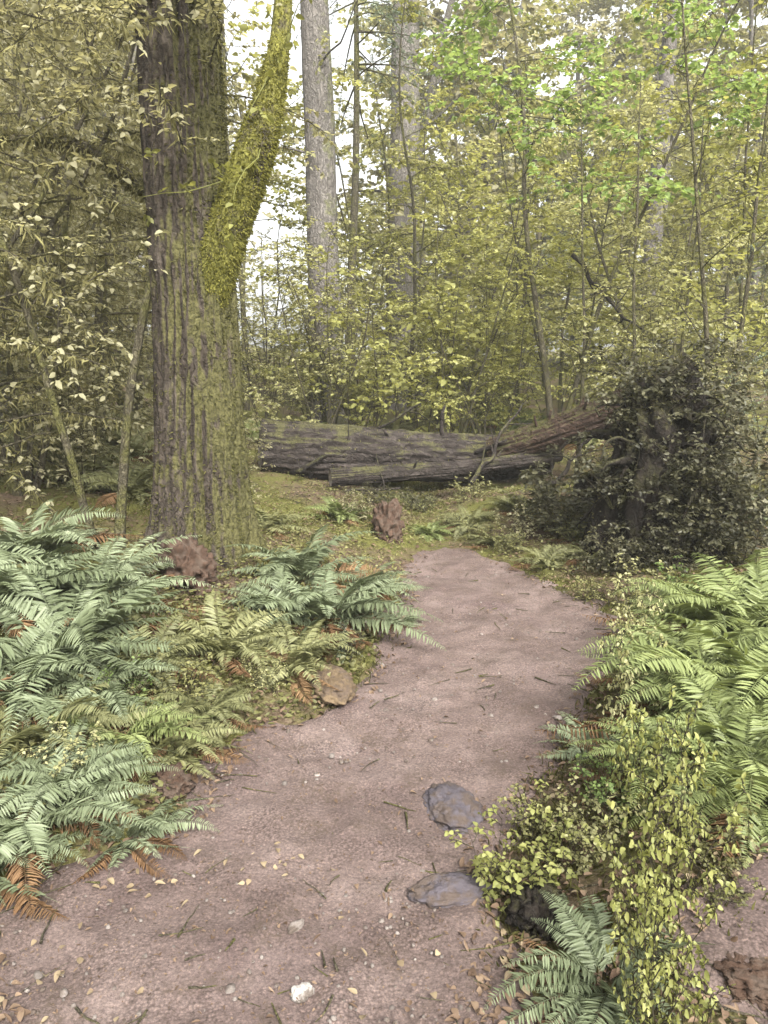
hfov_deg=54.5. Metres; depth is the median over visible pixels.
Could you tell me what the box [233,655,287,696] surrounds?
leafy plant
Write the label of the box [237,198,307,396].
leafy tree
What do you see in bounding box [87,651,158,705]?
leafy plant
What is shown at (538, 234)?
young conifer
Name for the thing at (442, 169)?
leafy tree
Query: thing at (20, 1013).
leaf litter
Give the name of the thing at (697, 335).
leafy shrub
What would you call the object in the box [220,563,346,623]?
sword fern
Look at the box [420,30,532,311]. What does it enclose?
forest tree
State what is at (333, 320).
leafy shrub
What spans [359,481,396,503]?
leafy plant
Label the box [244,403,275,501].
leafy shrub
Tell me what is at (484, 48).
forest tree
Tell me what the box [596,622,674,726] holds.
leafy plant
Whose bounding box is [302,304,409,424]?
leafy shrub
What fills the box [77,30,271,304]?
forest tree
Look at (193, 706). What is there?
sword fern
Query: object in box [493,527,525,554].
leafy plant
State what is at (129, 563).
sword fern
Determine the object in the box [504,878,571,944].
rotten wood
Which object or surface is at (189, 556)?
rotten wood
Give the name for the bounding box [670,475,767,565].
dark bush
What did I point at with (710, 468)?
dark bush
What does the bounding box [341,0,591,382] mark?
forest tree
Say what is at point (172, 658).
sword fern
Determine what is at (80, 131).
mossy tree
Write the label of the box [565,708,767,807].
sword fern
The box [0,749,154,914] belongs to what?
sword fern
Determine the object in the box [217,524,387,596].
sword fern
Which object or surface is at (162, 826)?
sword fern
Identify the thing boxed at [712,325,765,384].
leafy shrub
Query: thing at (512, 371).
leafy shrub
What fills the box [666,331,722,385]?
leafy shrub
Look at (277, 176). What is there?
forest tree
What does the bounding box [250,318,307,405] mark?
leafy shrub
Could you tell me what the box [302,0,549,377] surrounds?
forest tree
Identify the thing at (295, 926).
stone
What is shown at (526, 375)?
leafy shrub
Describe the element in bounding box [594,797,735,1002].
leafy plant
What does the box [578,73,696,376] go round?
sapling
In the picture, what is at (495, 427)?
sword fern
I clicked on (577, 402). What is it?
leafy shrub
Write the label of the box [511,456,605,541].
dark bush
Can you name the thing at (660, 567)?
leafy plant
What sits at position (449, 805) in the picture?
stone
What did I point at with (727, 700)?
sword fern
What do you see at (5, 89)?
forest tree
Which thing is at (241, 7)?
sky
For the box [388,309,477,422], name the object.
leafy shrub
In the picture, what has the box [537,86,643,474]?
sapling
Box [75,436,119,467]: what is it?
sword fern
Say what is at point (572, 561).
sword fern
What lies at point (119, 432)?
sword fern
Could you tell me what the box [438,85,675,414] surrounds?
leafy tree
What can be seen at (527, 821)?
leafy plant
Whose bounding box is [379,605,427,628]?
sword fern
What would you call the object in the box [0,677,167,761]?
sword fern
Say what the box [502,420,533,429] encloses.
sword fern
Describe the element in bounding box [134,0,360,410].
leafy tree
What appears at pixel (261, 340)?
leafy shrub
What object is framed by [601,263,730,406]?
leafy shrub
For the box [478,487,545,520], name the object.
sword fern
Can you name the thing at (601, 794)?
leafy plant
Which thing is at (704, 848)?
leafy plant
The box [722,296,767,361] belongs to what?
leafy shrub
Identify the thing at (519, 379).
leafy shrub
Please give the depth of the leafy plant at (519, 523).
7.10 m
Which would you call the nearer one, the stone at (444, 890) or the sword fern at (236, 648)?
the stone at (444, 890)
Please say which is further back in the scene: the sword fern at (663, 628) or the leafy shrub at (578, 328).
the leafy shrub at (578, 328)
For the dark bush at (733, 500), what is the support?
on the root stump
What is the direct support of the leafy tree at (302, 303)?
on the ground
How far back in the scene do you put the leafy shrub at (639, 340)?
14.78 m
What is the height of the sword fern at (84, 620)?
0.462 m
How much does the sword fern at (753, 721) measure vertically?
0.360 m
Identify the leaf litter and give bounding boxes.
[0,411,767,1023]
[0,765,767,1023]
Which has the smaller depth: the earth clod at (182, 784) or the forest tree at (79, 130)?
the earth clod at (182, 784)
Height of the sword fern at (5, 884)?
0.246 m
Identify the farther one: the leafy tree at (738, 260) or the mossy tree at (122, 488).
the leafy tree at (738, 260)
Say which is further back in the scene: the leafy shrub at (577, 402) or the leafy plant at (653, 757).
the leafy shrub at (577, 402)
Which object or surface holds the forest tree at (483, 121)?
on the ground
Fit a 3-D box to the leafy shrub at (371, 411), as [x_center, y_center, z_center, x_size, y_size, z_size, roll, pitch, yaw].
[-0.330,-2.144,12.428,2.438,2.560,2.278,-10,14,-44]
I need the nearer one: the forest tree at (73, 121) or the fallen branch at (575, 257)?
the fallen branch at (575, 257)
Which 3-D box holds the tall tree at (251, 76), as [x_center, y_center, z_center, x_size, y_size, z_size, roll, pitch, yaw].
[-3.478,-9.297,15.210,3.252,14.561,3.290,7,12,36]
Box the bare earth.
[619,847,767,1023]
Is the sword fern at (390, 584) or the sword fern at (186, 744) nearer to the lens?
the sword fern at (186, 744)
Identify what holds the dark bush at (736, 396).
on the root stump
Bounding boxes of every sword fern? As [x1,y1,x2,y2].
[0,425,134,489]
[0,428,150,483]
[0,497,143,570]
[0,531,221,634]
[0,543,163,640]
[0,562,235,739]
[0,614,142,744]
[0,641,198,741]
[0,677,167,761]
[0,715,179,853]
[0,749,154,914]
[0,802,91,920]
[17,689,209,792]
[18,409,151,447]
[57,793,222,884]
[63,461,152,509]
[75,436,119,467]
[79,430,151,461]
[93,610,224,701]
[107,426,153,464]
[113,700,252,784]
[140,667,272,755]
[146,591,312,677]
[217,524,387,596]
[219,562,446,662]
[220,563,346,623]
[232,616,370,703]
[244,419,272,441]
[255,508,316,539]
[300,495,372,526]
[333,559,423,602]
[378,421,423,430]
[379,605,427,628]
[381,489,441,508]
[406,521,454,541]
[431,505,506,540]
[459,403,533,425]
[460,528,527,552]
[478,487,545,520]
[480,409,543,428]
[483,882,714,1023]
[487,411,544,434]
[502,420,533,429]
[506,544,581,570]
[510,408,546,430]
[533,621,767,743]
[533,710,620,764]
[547,521,586,545]
[550,544,610,566]
[564,438,609,451]
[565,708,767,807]
[568,731,767,835]
[574,620,767,722]
[578,647,767,785]
[580,577,767,644]
[593,687,767,867]
[605,604,755,654]
[613,610,767,773]
[647,548,767,648]
[717,491,767,528]
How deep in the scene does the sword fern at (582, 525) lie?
6.84 m
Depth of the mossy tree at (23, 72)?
13.94 m
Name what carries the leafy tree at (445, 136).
on the ground
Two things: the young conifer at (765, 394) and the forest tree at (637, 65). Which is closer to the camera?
the young conifer at (765, 394)
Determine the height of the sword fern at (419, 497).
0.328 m
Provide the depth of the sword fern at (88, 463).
7.37 m
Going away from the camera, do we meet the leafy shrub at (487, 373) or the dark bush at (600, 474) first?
the dark bush at (600, 474)
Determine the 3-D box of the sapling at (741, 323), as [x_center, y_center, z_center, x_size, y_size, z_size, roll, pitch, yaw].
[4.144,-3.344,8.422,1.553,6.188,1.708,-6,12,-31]
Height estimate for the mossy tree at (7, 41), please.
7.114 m
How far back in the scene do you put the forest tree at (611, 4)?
36.59 m
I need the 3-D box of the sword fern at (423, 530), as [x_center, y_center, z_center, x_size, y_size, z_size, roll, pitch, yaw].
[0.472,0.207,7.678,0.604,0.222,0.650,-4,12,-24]
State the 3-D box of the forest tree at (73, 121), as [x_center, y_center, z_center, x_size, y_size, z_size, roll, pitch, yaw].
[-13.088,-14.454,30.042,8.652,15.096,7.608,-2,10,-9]
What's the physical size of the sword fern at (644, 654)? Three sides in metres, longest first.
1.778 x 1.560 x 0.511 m
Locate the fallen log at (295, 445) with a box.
[258,405,554,482]
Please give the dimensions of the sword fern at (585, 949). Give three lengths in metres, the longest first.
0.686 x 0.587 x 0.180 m
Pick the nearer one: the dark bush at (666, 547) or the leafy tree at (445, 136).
the dark bush at (666, 547)
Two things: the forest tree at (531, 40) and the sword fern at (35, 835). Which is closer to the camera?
the sword fern at (35, 835)
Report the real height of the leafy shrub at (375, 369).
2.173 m
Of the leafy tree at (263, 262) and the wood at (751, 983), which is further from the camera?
the leafy tree at (263, 262)
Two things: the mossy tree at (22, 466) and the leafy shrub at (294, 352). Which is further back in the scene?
the leafy shrub at (294, 352)
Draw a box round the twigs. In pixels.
[0,436,767,1023]
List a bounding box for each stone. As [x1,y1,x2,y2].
[288,919,303,934]
[290,982,314,1003]
[306,664,357,705]
[407,871,493,908]
[422,781,483,833]
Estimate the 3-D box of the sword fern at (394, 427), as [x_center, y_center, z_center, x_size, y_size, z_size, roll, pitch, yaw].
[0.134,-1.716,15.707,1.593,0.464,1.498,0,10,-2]
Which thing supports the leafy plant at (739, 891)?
on the bare earth
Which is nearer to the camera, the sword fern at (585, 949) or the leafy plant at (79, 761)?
the sword fern at (585, 949)
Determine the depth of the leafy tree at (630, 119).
19.34 m
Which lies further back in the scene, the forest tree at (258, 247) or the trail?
the forest tree at (258, 247)
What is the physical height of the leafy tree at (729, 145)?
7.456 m
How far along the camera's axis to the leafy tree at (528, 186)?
14.95 m
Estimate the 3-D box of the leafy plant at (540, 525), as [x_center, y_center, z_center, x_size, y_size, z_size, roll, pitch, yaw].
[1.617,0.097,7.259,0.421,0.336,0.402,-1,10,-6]
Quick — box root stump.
[558,352,751,568]
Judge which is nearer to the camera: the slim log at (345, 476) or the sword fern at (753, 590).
the sword fern at (753, 590)
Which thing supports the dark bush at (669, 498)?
on the root stump
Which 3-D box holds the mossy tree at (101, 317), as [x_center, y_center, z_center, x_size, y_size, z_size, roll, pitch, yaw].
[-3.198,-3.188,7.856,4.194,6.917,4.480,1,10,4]
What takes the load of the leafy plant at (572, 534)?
on the ground
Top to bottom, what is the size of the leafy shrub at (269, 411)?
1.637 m
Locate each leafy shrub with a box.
[2,342,119,491]
[237,237,334,418]
[237,267,311,420]
[241,336,290,395]
[242,350,318,433]
[243,221,432,426]
[244,216,411,423]
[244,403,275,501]
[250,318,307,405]
[253,330,317,420]
[268,305,308,402]
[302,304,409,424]
[311,304,457,428]
[353,231,575,432]
[358,295,436,408]
[359,330,393,411]
[385,240,567,433]
[385,332,484,430]
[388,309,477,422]
[406,296,534,433]
[421,303,557,434]
[466,297,556,410]
[479,318,552,415]
[479,330,543,409]
[490,289,608,413]
[547,303,649,400]
[551,303,619,403]
[569,321,653,388]
[598,312,681,386]
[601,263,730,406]
[646,308,710,374]
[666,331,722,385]
[669,307,720,373]
[689,329,767,485]
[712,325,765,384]
[720,311,767,415]
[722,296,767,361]
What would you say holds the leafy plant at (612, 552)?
on the ground
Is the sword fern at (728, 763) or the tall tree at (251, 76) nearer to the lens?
the sword fern at (728, 763)
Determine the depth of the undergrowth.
4.24 m
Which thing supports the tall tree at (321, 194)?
on the ground
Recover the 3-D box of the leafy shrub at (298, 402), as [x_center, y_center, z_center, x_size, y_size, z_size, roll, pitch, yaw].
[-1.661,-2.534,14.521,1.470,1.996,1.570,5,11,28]
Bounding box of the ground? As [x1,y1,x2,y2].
[0,328,767,1023]
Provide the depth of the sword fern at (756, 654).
3.44 m
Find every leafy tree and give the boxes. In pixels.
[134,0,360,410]
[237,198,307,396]
[250,204,402,423]
[267,0,505,430]
[284,54,454,415]
[373,178,575,432]
[387,45,609,414]
[401,55,625,405]
[407,0,767,451]
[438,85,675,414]
[535,72,767,462]
[538,78,765,389]
[590,90,767,376]
[629,75,767,387]
[650,0,767,415]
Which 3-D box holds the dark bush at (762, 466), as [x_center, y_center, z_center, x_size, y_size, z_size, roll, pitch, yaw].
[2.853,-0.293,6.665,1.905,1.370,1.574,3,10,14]
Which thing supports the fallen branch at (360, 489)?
on the ground
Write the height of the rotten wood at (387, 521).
0.572 m
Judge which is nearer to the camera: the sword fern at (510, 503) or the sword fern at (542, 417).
the sword fern at (510, 503)
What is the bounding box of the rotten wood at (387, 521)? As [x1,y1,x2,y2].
[371,498,404,544]
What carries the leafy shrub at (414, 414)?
on the ground
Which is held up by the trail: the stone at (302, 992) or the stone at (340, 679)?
the stone at (302, 992)
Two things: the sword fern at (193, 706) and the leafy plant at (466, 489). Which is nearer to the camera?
the sword fern at (193, 706)
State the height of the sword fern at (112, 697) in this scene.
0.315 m
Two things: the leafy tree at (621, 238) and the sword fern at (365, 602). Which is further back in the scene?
the leafy tree at (621, 238)
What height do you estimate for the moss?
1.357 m
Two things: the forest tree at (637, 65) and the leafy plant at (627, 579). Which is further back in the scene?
the forest tree at (637, 65)
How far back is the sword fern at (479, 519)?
7.68 m
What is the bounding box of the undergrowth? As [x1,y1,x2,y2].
[0,396,767,871]
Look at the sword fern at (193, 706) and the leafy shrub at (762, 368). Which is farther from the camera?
the leafy shrub at (762, 368)
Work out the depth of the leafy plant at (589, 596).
5.42 m
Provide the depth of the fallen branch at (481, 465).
9.62 m
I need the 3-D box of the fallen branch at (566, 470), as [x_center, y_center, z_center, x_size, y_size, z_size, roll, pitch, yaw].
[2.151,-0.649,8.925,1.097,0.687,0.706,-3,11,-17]
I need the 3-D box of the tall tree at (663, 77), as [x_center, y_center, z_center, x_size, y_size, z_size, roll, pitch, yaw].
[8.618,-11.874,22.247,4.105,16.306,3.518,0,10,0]
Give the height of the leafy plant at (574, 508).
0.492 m
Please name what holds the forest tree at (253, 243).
on the ground
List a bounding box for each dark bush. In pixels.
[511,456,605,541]
[546,426,665,508]
[578,337,732,407]
[580,362,714,439]
[584,513,674,576]
[594,403,767,536]
[622,518,748,574]
[626,418,762,504]
[628,460,744,545]
[646,347,767,463]
[654,431,767,537]
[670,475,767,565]
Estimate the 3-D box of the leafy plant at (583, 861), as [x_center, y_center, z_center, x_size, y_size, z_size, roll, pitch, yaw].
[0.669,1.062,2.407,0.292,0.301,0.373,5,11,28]
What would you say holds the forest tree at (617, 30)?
on the ground
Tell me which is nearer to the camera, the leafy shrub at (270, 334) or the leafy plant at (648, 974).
the leafy plant at (648, 974)
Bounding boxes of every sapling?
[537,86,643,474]
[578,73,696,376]
[624,0,767,421]
[677,0,767,477]
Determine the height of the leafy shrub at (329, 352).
3.732 m
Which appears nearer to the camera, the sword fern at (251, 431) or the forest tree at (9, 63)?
the sword fern at (251, 431)
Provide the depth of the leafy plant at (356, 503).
7.56 m
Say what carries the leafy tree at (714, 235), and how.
on the ground
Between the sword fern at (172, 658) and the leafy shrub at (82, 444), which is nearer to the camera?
the sword fern at (172, 658)
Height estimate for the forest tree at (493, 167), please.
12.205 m
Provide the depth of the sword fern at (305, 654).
3.87 m
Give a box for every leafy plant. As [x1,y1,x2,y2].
[18,716,103,783]
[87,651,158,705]
[132,642,215,704]
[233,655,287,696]
[315,619,370,661]
[329,486,373,519]
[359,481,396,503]
[398,486,439,512]
[438,508,469,531]
[444,779,589,926]
[448,472,491,501]
[464,517,498,541]
[493,501,549,540]
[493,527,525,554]
[497,782,584,842]
[525,475,564,501]
[527,507,568,531]
[550,773,645,875]
[553,514,584,547]
[556,487,595,520]
[564,527,636,576]
[568,574,611,601]
[568,746,662,828]
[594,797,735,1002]
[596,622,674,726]
[601,553,677,612]
[605,885,735,1023]
[606,572,665,664]
[608,685,701,821]
[621,717,750,910]
[646,756,760,872]
[654,555,732,596]
[696,842,765,906]
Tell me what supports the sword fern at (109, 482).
on the ground
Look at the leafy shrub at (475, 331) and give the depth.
12.39 m
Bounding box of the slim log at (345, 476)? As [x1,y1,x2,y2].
[328,444,562,486]
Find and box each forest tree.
[0,0,305,352]
[0,4,136,329]
[0,30,121,279]
[1,12,143,308]
[10,12,273,327]
[11,0,140,306]
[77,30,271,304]
[263,0,555,357]
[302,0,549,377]
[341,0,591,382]
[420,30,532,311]
[421,120,564,363]
[431,15,604,366]
[439,61,570,350]
[478,0,680,347]
[493,0,687,360]
[513,92,592,351]
[527,96,631,362]
[532,0,767,337]
[551,38,703,344]
[564,0,764,356]
[581,0,751,352]
[611,1,767,356]
[663,0,767,360]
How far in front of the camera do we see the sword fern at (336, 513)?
7.41 m
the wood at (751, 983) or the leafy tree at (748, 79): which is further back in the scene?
the leafy tree at (748, 79)
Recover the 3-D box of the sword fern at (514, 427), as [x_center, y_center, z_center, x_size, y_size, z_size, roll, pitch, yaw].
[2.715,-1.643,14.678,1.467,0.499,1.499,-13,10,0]
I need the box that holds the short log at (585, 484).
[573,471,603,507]
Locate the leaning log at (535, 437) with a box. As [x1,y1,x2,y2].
[486,388,622,456]
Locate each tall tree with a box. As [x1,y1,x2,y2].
[0,0,136,428]
[133,0,262,256]
[279,0,381,424]
[330,0,442,411]
[606,0,734,375]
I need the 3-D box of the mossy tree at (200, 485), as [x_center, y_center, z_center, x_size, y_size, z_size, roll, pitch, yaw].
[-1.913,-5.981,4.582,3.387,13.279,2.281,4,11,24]
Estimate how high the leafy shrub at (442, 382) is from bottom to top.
3.980 m
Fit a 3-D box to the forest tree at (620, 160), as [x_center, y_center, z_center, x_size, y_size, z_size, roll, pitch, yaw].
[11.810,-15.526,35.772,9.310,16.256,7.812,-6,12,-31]
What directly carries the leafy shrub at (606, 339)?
on the ground
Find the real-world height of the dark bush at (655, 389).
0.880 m
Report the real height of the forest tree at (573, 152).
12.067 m
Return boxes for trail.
[0,547,635,1023]
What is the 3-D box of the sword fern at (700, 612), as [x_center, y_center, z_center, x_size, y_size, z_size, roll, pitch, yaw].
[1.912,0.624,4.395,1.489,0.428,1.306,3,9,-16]
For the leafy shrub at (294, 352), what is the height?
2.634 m
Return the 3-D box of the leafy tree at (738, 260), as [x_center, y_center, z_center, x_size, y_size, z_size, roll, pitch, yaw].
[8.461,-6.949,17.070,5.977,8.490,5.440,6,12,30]
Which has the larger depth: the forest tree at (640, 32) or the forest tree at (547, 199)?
the forest tree at (547, 199)
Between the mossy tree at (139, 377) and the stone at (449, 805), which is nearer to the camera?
the stone at (449, 805)
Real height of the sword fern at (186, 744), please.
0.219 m
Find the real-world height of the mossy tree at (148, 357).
8.813 m
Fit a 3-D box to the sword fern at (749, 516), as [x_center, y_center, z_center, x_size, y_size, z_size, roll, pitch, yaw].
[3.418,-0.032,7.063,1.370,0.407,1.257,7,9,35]
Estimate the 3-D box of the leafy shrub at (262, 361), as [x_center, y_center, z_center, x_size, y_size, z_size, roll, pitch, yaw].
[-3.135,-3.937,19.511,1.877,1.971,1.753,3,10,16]
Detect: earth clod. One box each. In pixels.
[150,762,195,801]
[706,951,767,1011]
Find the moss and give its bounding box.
[2,412,767,1010]
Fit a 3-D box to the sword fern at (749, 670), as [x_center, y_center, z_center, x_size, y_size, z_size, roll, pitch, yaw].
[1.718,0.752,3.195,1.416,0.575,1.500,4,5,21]
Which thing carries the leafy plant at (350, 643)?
on the ground
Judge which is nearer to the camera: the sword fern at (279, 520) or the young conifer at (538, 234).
the sword fern at (279, 520)
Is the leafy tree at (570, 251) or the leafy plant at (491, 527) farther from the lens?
the leafy tree at (570, 251)
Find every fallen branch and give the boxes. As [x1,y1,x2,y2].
[295,388,435,474]
[343,453,400,495]
[469,397,531,484]
[538,438,612,490]
[570,253,641,331]
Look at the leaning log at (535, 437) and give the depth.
9.49 m
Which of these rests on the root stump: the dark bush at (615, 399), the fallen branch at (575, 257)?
the dark bush at (615, 399)
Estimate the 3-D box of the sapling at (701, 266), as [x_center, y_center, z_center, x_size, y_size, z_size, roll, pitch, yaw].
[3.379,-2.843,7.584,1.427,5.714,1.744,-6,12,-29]
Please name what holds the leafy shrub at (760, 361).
on the ground
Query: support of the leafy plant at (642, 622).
on the ground
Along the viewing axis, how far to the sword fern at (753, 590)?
4.48 m
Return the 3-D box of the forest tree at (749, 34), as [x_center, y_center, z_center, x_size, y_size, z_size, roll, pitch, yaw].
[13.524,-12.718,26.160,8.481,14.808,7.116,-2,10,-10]
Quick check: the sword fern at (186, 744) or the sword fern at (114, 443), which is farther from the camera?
the sword fern at (114, 443)
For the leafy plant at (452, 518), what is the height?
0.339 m
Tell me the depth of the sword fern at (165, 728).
3.04 m
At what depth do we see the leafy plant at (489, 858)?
2.33 m
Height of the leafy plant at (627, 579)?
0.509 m
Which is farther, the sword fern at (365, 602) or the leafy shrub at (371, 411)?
the leafy shrub at (371, 411)
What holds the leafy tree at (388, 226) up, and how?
on the ground
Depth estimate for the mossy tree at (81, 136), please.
18.93 m
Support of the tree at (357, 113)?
on the ground
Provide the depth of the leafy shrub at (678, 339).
17.21 m
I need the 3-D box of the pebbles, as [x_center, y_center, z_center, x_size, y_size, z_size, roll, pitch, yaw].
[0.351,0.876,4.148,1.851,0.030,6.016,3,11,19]
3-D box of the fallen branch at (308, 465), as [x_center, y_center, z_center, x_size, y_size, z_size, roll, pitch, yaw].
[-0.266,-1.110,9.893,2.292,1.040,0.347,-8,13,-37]
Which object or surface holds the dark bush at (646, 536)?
on the ground
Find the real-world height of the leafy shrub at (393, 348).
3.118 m
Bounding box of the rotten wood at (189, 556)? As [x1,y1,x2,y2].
[153,532,217,596]
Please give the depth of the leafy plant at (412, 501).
8.52 m
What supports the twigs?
on the trail
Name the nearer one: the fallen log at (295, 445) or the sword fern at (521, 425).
the fallen log at (295, 445)
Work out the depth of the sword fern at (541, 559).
6.33 m
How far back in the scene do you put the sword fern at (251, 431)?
12.10 m
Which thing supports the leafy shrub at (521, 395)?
on the ground
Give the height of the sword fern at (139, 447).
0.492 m
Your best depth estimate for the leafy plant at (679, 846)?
2.12 m
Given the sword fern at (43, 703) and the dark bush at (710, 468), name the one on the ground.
the sword fern at (43, 703)
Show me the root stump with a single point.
(635, 512)
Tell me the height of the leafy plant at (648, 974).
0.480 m
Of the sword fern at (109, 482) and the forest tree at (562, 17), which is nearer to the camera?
the sword fern at (109, 482)
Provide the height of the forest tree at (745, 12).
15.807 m
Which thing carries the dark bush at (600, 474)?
on the root stump
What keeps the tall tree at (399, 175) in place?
on the ground
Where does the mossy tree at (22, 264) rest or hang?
on the ground
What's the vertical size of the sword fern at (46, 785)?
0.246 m
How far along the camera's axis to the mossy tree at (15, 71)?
9.77 m
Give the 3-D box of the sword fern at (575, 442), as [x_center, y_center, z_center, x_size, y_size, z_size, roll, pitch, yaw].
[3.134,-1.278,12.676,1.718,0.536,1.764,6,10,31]
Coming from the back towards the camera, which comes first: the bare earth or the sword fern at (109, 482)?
the sword fern at (109, 482)
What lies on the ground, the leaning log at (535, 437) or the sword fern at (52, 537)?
the sword fern at (52, 537)
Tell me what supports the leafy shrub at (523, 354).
on the ground
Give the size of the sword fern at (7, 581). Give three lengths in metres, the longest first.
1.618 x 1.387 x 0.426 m
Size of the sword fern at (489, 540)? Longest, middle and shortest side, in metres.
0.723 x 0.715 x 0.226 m
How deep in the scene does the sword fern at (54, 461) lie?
7.45 m
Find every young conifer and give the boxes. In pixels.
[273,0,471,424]
[470,1,617,389]
[712,210,767,447]
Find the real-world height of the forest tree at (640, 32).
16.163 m
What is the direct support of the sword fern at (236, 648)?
on the ground
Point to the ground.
(264, 480)
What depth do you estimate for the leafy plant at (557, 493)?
7.89 m
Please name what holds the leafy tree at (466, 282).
on the ground
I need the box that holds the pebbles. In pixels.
[0,546,613,1023]
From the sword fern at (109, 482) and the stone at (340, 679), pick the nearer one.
the stone at (340, 679)
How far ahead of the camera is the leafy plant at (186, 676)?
3.38 m
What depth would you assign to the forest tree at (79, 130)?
26.10 m
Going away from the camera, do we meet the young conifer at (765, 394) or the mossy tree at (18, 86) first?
the young conifer at (765, 394)
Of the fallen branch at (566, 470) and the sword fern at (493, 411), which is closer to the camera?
the fallen branch at (566, 470)
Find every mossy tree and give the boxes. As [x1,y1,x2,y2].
[0,0,115,405]
[0,0,142,325]
[0,0,144,376]
[0,0,153,438]
[0,0,153,497]
[0,0,216,550]
[0,0,277,489]
[0,0,311,567]
[0,0,354,552]
[0,6,151,372]
[4,121,146,367]
[10,27,282,390]
[17,3,263,440]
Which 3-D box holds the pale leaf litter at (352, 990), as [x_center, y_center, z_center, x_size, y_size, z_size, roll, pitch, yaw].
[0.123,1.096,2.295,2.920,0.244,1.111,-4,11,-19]
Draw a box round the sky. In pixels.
[37,0,767,359]

